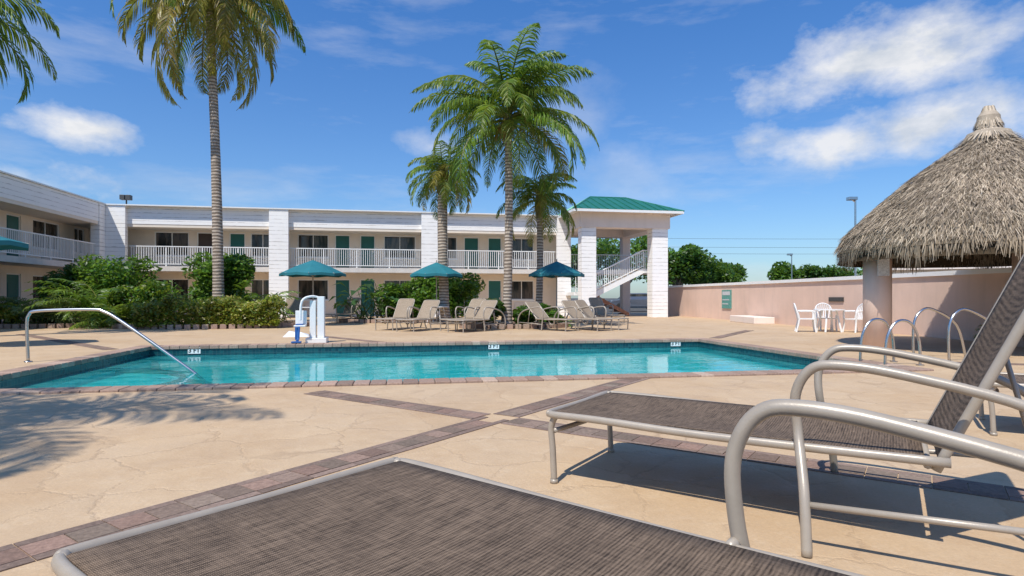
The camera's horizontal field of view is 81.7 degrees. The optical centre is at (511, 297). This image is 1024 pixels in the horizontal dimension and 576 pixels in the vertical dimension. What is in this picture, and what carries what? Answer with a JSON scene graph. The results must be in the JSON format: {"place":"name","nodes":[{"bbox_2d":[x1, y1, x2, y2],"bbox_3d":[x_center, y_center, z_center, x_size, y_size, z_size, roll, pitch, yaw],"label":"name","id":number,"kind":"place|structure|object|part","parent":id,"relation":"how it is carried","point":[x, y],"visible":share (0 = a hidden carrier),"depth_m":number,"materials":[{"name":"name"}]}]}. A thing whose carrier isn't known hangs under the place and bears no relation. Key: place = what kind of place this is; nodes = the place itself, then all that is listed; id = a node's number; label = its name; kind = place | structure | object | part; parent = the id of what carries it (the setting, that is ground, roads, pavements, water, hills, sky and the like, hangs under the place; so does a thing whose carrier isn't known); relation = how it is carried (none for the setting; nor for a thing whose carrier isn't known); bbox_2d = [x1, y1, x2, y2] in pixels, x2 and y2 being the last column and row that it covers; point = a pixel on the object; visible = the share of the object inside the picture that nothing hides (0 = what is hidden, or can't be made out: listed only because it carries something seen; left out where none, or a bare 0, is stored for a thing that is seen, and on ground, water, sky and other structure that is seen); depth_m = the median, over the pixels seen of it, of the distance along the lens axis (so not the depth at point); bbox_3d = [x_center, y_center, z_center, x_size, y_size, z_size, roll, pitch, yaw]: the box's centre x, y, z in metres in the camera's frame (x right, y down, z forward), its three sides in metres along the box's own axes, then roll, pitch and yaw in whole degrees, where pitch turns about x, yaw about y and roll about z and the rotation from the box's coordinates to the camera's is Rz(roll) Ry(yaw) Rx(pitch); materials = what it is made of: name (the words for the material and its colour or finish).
{"place":"outdoors","nodes":[
{"label":"outdoors","id":0,"kind":"place"},
{"bbox_2d":[0,313,1023,575],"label":"pool deck pavement","id":1,"kind":"structure","parent":0,"point":[72,459],"depth_m":4.30,"materials":[{"name":"concrete"}]},
{"bbox_2d":[0,236,28,250],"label":"patio umbrella","id":2,"kind":"object","parent":1,"relation":"on","point":[7,244],"visible":1,"depth_m":13.23,"materials":[{"name":"fabric"}]},
{"bbox_2d":[34,265,91,313],"bbox_3d":[-18.820,-0.118,24.615,2.415,2.450,2.251,0,0,0],"label":"shrub","id":3,"kind":"object","parent":1,"relation":"on","point":[67,274],"visible":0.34,"depth_m":24.15,"materials":[{"name":"green plant"}]},
{"bbox_2d":[0,320,128,328],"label":"planting bed","id":4,"kind":"object","parent":1,"relation":"on","point":[31,326],"visible":0.28,"depth_m":20.89,"materials":[{"name":"soil"}]},
{"bbox_2d":[0,302,21,323],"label":"shrub","id":5,"kind":"object","parent":4,"relation":"on","point":[6,316],"visible":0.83,"depth_m":20.94,"materials":[{"name":"green plant"}]},
{"bbox_2d":[0,288,89,326],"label":"pygmy palm plant","id":6,"kind":"object","parent":4,"relation":"on","point":[44,317],"visible":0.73,"depth_m":21.27,"materials":[{"name":"green plant"}]},
{"bbox_2d":[13,278,173,328],"bbox_3d":[-15.679,0.446,22.431,5.535,2.328,5.312,0,0,38],"label":"areca palm plant","id":7,"kind":"object","parent":4,"relation":"on","point":[94,298],"visible":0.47,"depth_m":21.61,"materials":[{"name":"green plant"}]},
{"bbox_2d":[64,254,162,307],"bbox_3d":[-16.561,-0.377,24.420,4.044,2.972,2.322,0,0,0],"label":"shrub","id":8,"kind":"object","parent":4,"relation":"in","point":[103,276],"visible":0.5,"depth_m":24.04,"materials":[{"name":"green plant"}]},
{"bbox_2d":[24,308,207,383],"bbox_3d":[-6.693,0.851,10.079,3.099,1.333,0.196,0,0,-1],"label":"pool handrail","id":9,"kind":"object","parent":1,"relation":"on","point":[181,363],"visible":0.97,"depth_m":10.05,"materials":[{"name":"silver metal"}]},
{"bbox_2d":[112,321,309,328],"bbox_3d":[-11.000,1.020,22.000,6.845,0.160,3.441,0,0,-10],"label":"planting bed","id":10,"kind":"object","parent":1,"relation":"on","point":[285,324],"visible":0.52,"depth_m":20.49,"materials":[{"name":"soil"}]},
{"bbox_2d":[54,302,142,329],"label":"areca palm plant","id":11,"kind":"object","parent":10,"relation":"on","point":[124,314],"visible":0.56,"depth_m":21.28,"materials":[{"name":"green plant"}]},
{"bbox_2d":[105,279,183,315],"bbox_3d":[-14.000,0.186,22.518,2.955,1.846,1.471,0,0,0],"label":"shrub","id":12,"kind":"object","parent":10,"relation":"in","point":[149,290],"visible":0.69,"depth_m":22.27,"materials":[{"name":"green plant"}]},
{"bbox_2d":[109,0,305,323],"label":"coconut palm tree","id":13,"kind":"object","parent":10,"relation":"in","point":[217,18],"visible":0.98,"depth_m":22.14,"materials":[{"name":"green plant"}]},
{"bbox_2d":[131,292,287,327],"bbox_3d":[-10.687,0.438,21.186,4.840,1.269,1.974,0,0,-10],"label":"hedge","id":14,"kind":"object","parent":10,"relation":"in","point":[262,312],"visible":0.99,"depth_m":20.58,"materials":[{"name":"green plant"}]},
{"bbox_2d":[180,251,255,307],"bbox_3d":[-11.534,-0.370,23.350,2.978,2.954,1.933,0,0,0],"label":"shrub","id":15,"kind":"object","parent":10,"relation":"on","point":[238,267],"visible":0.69,"depth_m":22.93,"materials":[{"name":"green plant"}]},
{"bbox_2d":[198,280,300,319],"bbox_3d":[-10.454,0.405,23.854,4.294,2.100,4.377,0,0,0],"label":"areca palm plant","id":16,"kind":"object","parent":10,"relation":"on","point":[252,295],"visible":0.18,"depth_m":23.09,"materials":[{"name":"green plant"}]},
{"bbox_2d":[0,197,555,320],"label":"walls","id":17,"kind":"structure","parent":1,"relation":"on","point":[141,237],"depth_m":32.89,"materials":[{"name":"beige paint"}]},
{"bbox_2d":[198,233,211,262],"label":"brown doors","id":18,"kind":"structure","parent":17,"relation":"attached to","point":[204,239],"depth_m":32.39,"materials":[{"name":"paint"}]},
{"bbox_2d":[7,215,500,315],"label":"teal doors","id":19,"kind":"structure","parent":17,"relation":"attached to","point":[237,240],"depth_m":33.88,"materials":[{"name":"paint"}]},
{"bbox_2d":[0,236,536,309],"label":"walkway slab","id":20,"kind":"structure","parent":17,"relation":"attached to","point":[46,262],"depth_m":32.22,"materials":[{"name":"paint"}]},
{"bbox_2d":[0,202,555,236],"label":"soffit","id":21,"kind":"structure","parent":17,"relation":"attached to","point":[12,208],"depth_m":31.17,"materials":[{"name":"paint"}]},
{"bbox_2d":[0,170,558,315],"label":"trim and railings","id":22,"kind":"structure","parent":17,"relation":"attached to","point":[73,252],"depth_m":31.73,"materials":[{"name":"white paint"}]},
{"bbox_2d":[33,220,532,298],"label":"window panes","id":23,"kind":"object","parent":17,"relation":"attached to","point":[260,287],"visible":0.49,"depth_m":33.37,"materials":[{"name":"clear glass"}]},
{"bbox_2d":[0,173,570,318],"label":"siding fascia","id":24,"kind":"structure","parent":17,"relation":"attached to","point":[109,233],"depth_m":31.18,"materials":[{"name":"white paint"}]},
{"bbox_2d":[282,297,304,320],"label":"chaise lounge","id":25,"kind":"object","parent":1,"relation":"on","point":[293,303],"visible":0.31,"depth_m":25.52,"materials":[{"name":"beige fabric"}]},
{"bbox_2d":[283,331,309,336],"bbox_3d":[-6.050,1.026,16.600,0.700,0.149,0.400,0,0,-17],"label":"folded deck sling","id":26,"kind":"object","parent":1,"relation":"on","point":[291,334],"visible":0.89,"depth_m":16.49,"materials":[{"name":"white fabric"}]},
{"bbox_2d":[291,295,328,342],"bbox_3d":[-4.810,0.526,14.121,0.720,1.148,0.930,0,0,-10],"label":"pool lift","id":27,"kind":"object","parent":1,"relation":"on","point":[317,321],"visible":0.98,"depth_m":14.26,"materials":[{"name":"white plastic"}]},
{"bbox_2d":[279,258,345,310],"bbox_3d":[-7.740,-0.214,23.000,2.317,2.632,2.317,0,0,11],"label":"patio umbrella","id":28,"kind":"object","parent":1,"relation":"on","point":[312,268],"visible":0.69,"depth_m":22.40,"materials":[{"name":"fabric"}]},
{"bbox_2d":[325,297,367,323],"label":"chaise lounge","id":29,"kind":"object","parent":1,"relation":"on","point":[350,312],"visible":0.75,"depth_m":25.96,"materials":[{"name":"beige paint"}]},
{"bbox_2d":[375,299,422,330],"bbox_3d":[-3.950,0.577,20.490,0.968,1.060,2.110,0,0,16],"label":"chaise lounge","id":30,"kind":"object","parent":1,"relation":"on","point":[402,309],"visible":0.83,"depth_m":20.89,"materials":[{"name":"beige fabric"}]},
{"bbox_2d":[339,317,471,322],"bbox_3d":[-4.601,1.020,26.400,6.051,0.160,2.641,0,0,-10],"label":"planting bed","id":31,"kind":"object","parent":1,"relation":"on","point":[349,320],"visible":0.39,"depth_m":25.17,"materials":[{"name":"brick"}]},
{"bbox_2d":[328,279,398,318],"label":"elephant ear plant","id":32,"kind":"object","parent":31,"relation":"on","point":[372,295],"visible":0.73,"depth_m":25.53,"materials":[{"name":"green plant"}]},
{"bbox_2d":[373,280,425,317],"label":"shrub","id":33,"kind":"object","parent":31,"relation":"on","point":[400,290],"visible":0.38,"depth_m":26.28,"materials":[{"name":"green plant"}]},
{"bbox_2d":[406,272,485,317],"bbox_3d":[-2.953,-0.078,26.371,3.724,2.376,1.488,0,0,8],"label":"shrub","id":34,"kind":"object","parent":31,"relation":"on","point":[460,290],"visible":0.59,"depth_m":26.12,"materials":[{"name":"green plant"}]},
{"bbox_2d":[396,300,446,331],"bbox_3d":[-3.041,0.598,19.789,0.968,1.018,2.110,0,0,21],"label":"chaise lounge","id":35,"kind":"object","parent":1,"relation":"on","point":[428,309],"visible":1,"depth_m":20.17,"materials":[{"name":"beige fabric"}]},
{"bbox_2d":[410,260,461,324],"bbox_3d":[-3.060,-0.199,24.000,2.076,2.602,2.076,0,0,-6],"label":"patio umbrella","id":36,"kind":"object","parent":1,"relation":"on","point":[434,270],"visible":0.92,"depth_m":23.44,"materials":[{"name":"fabric"}]},
{"bbox_2d":[405,140,481,323],"bbox_3d":[-2.836,-2.650,24.337,3.107,7.581,3.110,0,0,0],"label":"palm tree","id":37,"kind":"object","parent":1,"relation":"on","point":[437,178],"visible":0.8,"depth_m":24.21,"materials":[{"name":"green plant"}]},
{"bbox_2d":[0,338,933,394],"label":"swimming pool","id":38,"kind":"structure","parent":1,"relation":"in","point":[142,368],"depth_m":13.44,"materials":[{"name":"liquid"}]},
{"bbox_2d":[859,318,924,365],"bbox_3d":[6.189,1.174,9.707,0.780,1.652,0.640,0,0,-10],"label":"pool ladder","id":39,"kind":"object","parent":38,"relation":"attached to","point":[889,332],"visible":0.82,"depth_m":9.50,"materials":[{"name":"silver metal"}]},
{"bbox_2d":[439,299,494,331],"bbox_3d":[-1.526,0.577,19.956,0.968,1.060,2.110,0,0,33],"label":"chaise lounge","id":40,"kind":"object","parent":1,"relation":"on","point":[471,312],"visible":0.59,"depth_m":20.34,"materials":[{"name":"beige fabric"}]},
{"bbox_2d":[447,300,505,332],"bbox_3d":[-1.173,0.598,19.241,0.968,1.018,2.110,0,0,36],"label":"chaise lounge","id":41,"kind":"object","parent":1,"relation":"on","point":[485,310],"visible":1,"depth_m":19.53,"materials":[{"name":"beige fabric"}]},
{"bbox_2d":[459,322,568,328],"bbox_3d":[0.097,1.020,21.599,4.047,0.160,2.242,0,0,-10],"label":"planting bed","id":42,"kind":"object","parent":1,"relation":"on","point":[513,325],"visible":0.58,"depth_m":20.62,"materials":[{"name":"brick"}]},
{"bbox_2d":[465,298,506,322],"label":"shrub","id":43,"kind":"object","parent":42,"relation":"on","point":[500,306],"visible":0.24,"depth_m":21.23,"materials":[{"name":"green plant"}]},
{"bbox_2d":[409,23,599,324],"bbox_3d":[-0.187,-4.032,21.570,6.617,10.336,6.542,0,0,12],"label":"coconut palm tree","id":44,"kind":"object","parent":42,"relation":"in","point":[515,90],"visible":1,"depth_m":20.96,"materials":[{"name":"green plant"}]},
{"bbox_2d":[512,303,565,323],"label":"shrub","id":45,"kind":"object","parent":42,"relation":"on","point":[525,315],"visible":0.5,"depth_m":21.62,"materials":[{"name":"green plant"}]},
{"bbox_2d":[529,308,574,326],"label":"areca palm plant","id":46,"kind":"object","parent":42,"relation":"on","point":[554,309],"visible":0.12,"depth_m":22.10,"materials":[{"name":"green plant"}]},
{"bbox_2d":[496,172,576,303],"bbox_3d":[1.038,-2.045,24.809,3.455,6.364,3.965,0,0,0],"label":"palm tree","id":47,"kind":"object","parent":1,"relation":"on","point":[526,194],"visible":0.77,"depth_m":24.65,"materials":[{"name":"green plant"}]},
{"bbox_2d":[51,399,1023,575],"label":"chaise lounge","id":48,"kind":"object","parent":1,"relation":"on","point":[395,516],"visible":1,"depth_m":1.66,"materials":[{"name":"brown fabric"}]},
{"bbox_2d":[517,301,578,331],"bbox_3d":[1.230,0.621,19.799,0.968,0.972,2.110,0,0,-45],"label":"chaise lounge","id":49,"kind":"object","parent":1,"relation":"on","point":[535,308],"visible":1,"depth_m":20.02,"materials":[{"name":"beige fabric"}]},
{"bbox_2d":[529,259,584,315],"bbox_3d":[1.740,-0.189,23.000,2.039,2.582,2.039,0,0,-28],"label":"patio umbrella","id":50,"kind":"object","parent":1,"relation":"on","point":[556,269],"visible":0.67,"depth_m":22.43,"materials":[{"name":"fabric"}]},
{"bbox_2d":[553,300,611,330],"bbox_3d":[2.415,0.607,20.038,0.968,1.000,2.110,0,0,-36],"label":"chaise lounge","id":51,"kind":"object","parent":1,"relation":"on","point":[571,307],"visible":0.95,"depth_m":20.30,"materials":[{"name":"beige fabric"}]},
{"bbox_2d":[566,300,628,329],"bbox_3d":[2.985,0.598,20.599,2.110,1.018,0.968,0,0,40],"label":"chaise lounge","id":52,"kind":"object","parent":1,"relation":"on","point":[587,312],"visible":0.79,"depth_m":20.83,"materials":[{"name":"beige fabric"}]},
{"bbox_2d":[581,297,624,324],"bbox_3d":[3.760,0.558,24.301,0.968,1.098,2.110,0,0,-25],"label":"chaise lounge","id":53,"kind":"object","parent":1,"relation":"on","point":[595,301],"visible":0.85,"depth_m":24.67,"materials":[{"name":"grey fabric"}]},
{"bbox_2d":[558,196,683,317],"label":"stair pavilion","id":54,"kind":"structure","parent":1,"relation":"on","point":[624,220],"depth_m":32.36,"materials":[{"name":"white paint"}]},
{"bbox_2d":[730,315,774,323],"bbox_3d":[10.325,0.960,25.550,0.850,0.280,2.700,0,0,0],"label":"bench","id":55,"kind":"object","parent":1,"relation":"on","point":[749,319],"visible":0.97,"depth_m":24.56,"materials":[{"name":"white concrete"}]},
{"bbox_2d":[546,254,1023,557],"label":"chaise lounge","id":56,"kind":"object","parent":1,"relation":"on","point":[976,376],"visible":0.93,"depth_m":2.91,"materials":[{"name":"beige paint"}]},
{"bbox_2d":[793,303,816,331],"bbox_3d":[9.311,0.643,18.815,0.654,0.926,0.584,0,0,21],"label":"plastic patio chair","id":57,"kind":"object","parent":1,"relation":"on","point":[813,318],"visible":0.99,"depth_m":18.65,"materials":[{"name":"white plastic"}]},
{"bbox_2d":[815,303,837,330],"bbox_3d":[10.308,0.643,19.441,0.584,0.926,0.654,0,0,11],"label":"plastic patio chair","id":58,"kind":"object","parent":1,"relation":"on","point":[823,317],"visible":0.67,"depth_m":19.62,"materials":[{"name":"white plastic"}]},
{"bbox_2d":[813,309,844,331],"bbox_3d":[10.050,0.743,18.750,0.900,0.727,0.900,0,0,0],"label":"plastic patio table","id":59,"kind":"object","parent":1,"relation":"on","point":[838,319],"visible":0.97,"depth_m":18.57,"materials":[{"name":"white plastic"}]},
{"bbox_2d":[668,267,1011,340],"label":"perimeter wall","id":60,"kind":"structure","parent":1,"relation":"on","point":[949,293],"depth_m":19.51,"materials":[{"name":"pink paint"}]},
{"bbox_2d":[722,290,731,308],"bbox_3d":[10.480,0.100,28.896,0.051,0.900,0.900,0,0,-7],"label":"wall sign","id":61,"kind":"object","parent":60,"relation":"attached to","point":[727,299],"visible":1,"depth_m":28.76,"materials":[{"name":"green paint"}]},
{"bbox_2d":[829,297,843,301],"bbox_3d":[11.229,0.075,20.498,0.037,0.150,0.800,0,0,-4],"label":"wall vent","id":62,"kind":"object","parent":60,"relation":"attached to","point":[836,299],"depth_m":20.45,"materials":[{"name":"metal"}]},
{"bbox_2d":[842,303,862,332],"bbox_3d":[10.791,0.643,18.511,0.654,0.926,0.584,0,0,-16],"label":"plastic patio chair","id":63,"kind":"object","parent":1,"relation":"on","point":[856,318],"visible":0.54,"depth_m":18.64,"materials":[{"name":"white plastic"}]},
{"bbox_2d":[833,105,1023,348],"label":"tiki hut","id":64,"kind":"object","parent":1,"relation":"on","point":[961,205],"visible":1,"depth_m":11.76,"materials":[{"name":"brown plant"}]},
{"bbox_2d":[912,307,986,360],"bbox_3d":[7.775,0.642,10.323,1.152,0.927,0.744,0,0,-10],"label":"pool handrail","id":65,"kind":"object","parent":1,"relation":"on","point":[951,319],"visible":0.69,"depth_m":10.55,"materials":[{"name":"silver metal"}]},
{"bbox_2d":[979,372,1023,435],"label":"chaise lounge","id":66,"kind":"object","parent":1,"relation":"on","point":[1019,377],"visible":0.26,"depth_m":4.71,"materials":[{"name":"beige paint"}]},
{"bbox_3d":[-12.527,-1.700,22.841,35.300,5.600,35.000,0,0,-10],"label":"roof mass","id":67,"kind":"object","parent":1,"relation":"on","visible":0},
{"bbox_2d":[119,195,132,203],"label":"floodlights","id":68,"kind":"object","parent":67,"relation":"on","point":[126,197],"visible":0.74,"depth_m":30.29,"materials":[{"name":"metal"}]},
{"bbox_2d":[0,330,1023,571],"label":"paver band pavement","id":69,"kind":"structure","parent":0,"point":[38,548],"depth_m":3.78,"materials":[{"name":"brick"}]},
{"bbox_2d":[0,0,1023,297],"label":"sky","id":70,"kind":"structure","parent":0,"point":[758,121],"materials":[{"name":"blue"}]},
{"bbox_2d":[571,298,646,312],"bbox_3d":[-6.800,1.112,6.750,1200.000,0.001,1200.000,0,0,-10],"label":"ground","id":71,"kind":"structure","parent":0,"point":[638,309],"depth_m":53.56,"materials":[{"name":"concrete"}]},
{"bbox_2d":[0,0,59,104],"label":"coconut palm tree","id":72,"kind":"object","parent":71,"relation":"on","point":[19,20],"visible":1,"depth_m":16.90,"materials":[{"name":"green plant"}]},
{"bbox_2d":[571,244,619,287],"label":"tree","id":73,"kind":"object","parent":71,"relation":"on","point":[574,249],"visible":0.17,"depth_m":64.18,"materials":[{"name":"green plant"}]},
{"bbox_2d":[596,235,646,285],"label":"tree","id":74,"kind":"object","parent":71,"relation":"on","point":[606,246],"visible":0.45,"depth_m":60.51,"materials":[{"name":"green plant"}]},
{"bbox_2d":[607,293,646,309],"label":"parked car","id":75,"kind":"object","parent":71,"relation":"on","point":[638,299],"visible":0.24,"depth_m":45.15,"materials":[{"name":"paint"}]},
{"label":"windows","id":76,"kind":"part","parent":75,"relation":"part of","materials":[{"name":"black glass"}]},
{"bbox_2d":[643,243,717,285],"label":"tree","id":77,"kind":"object","parent":71,"relation":"on","point":[685,265],"visible":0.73,"depth_m":54.32,"materials":[{"name":"green plant"}]},
{"bbox_2d":[687,254,746,283],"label":"tree","id":78,"kind":"object","parent":71,"relation":"on","point":[725,270],"visible":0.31,"depth_m":55.99,"materials":[{"name":"green plant"}]},
{"bbox_2d":[714,262,747,282],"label":"tree","id":79,"kind":"object","parent":71,"relation":"on","point":[740,269],"visible":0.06,"depth_m":58.52,"materials":[{"name":"green plant"}]},
{"bbox_2d":[668,238,836,247],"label":"power line","id":80,"kind":"object","parent":71,"relation":"on","point":[762,247],"visible":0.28,"depth_m":61.99,"materials":[{"name":"metal"}]},
{"bbox_2d":[766,261,806,280],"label":"tree","id":81,"kind":"object","parent":71,"relation":"on","point":[780,271],"visible":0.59,"depth_m":59.27,"materials":[{"name":"green plant"}]},
{"bbox_2d":[787,253,792,278],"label":"street lamp","id":82,"kind":"object","parent":71,"relation":"on","point":[790,254],"visible":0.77,"depth_m":54.96,"materials":[{"name":"silver metal"}]},
{"bbox_2d":[797,264,843,278],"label":"tree","id":83,"kind":"object","parent":71,"relation":"on","point":[812,271],"visible":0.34,"depth_m":58.68,"materials":[{"name":"green plant"}]},
{"bbox_2d":[822,266,862,276],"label":"tree","id":84,"kind":"object","parent":71,"relation":"on","point":[859,272],"visible":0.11,"depth_m":72.01,"materials":[{"name":"green plant"}]},
{"bbox_2d":[846,197,857,275],"bbox_3d":[17.533,-2.030,30.500,0.466,6.260,0.300,0,0,0],"label":"street lamp","id":85,"kind":"object","parent":71,"relation":"on","point":[853,199],"visible":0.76,"depth_m":30.46,"materials":[{"name":"silver metal"}]},
{"bbox_2d":[892,266,1011,273],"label":"roadside building","id":86,"kind":"structure","parent":0,"point":[898,270],"depth_m":29.89,"materials":[{"name":"beige paint"}]}
]}

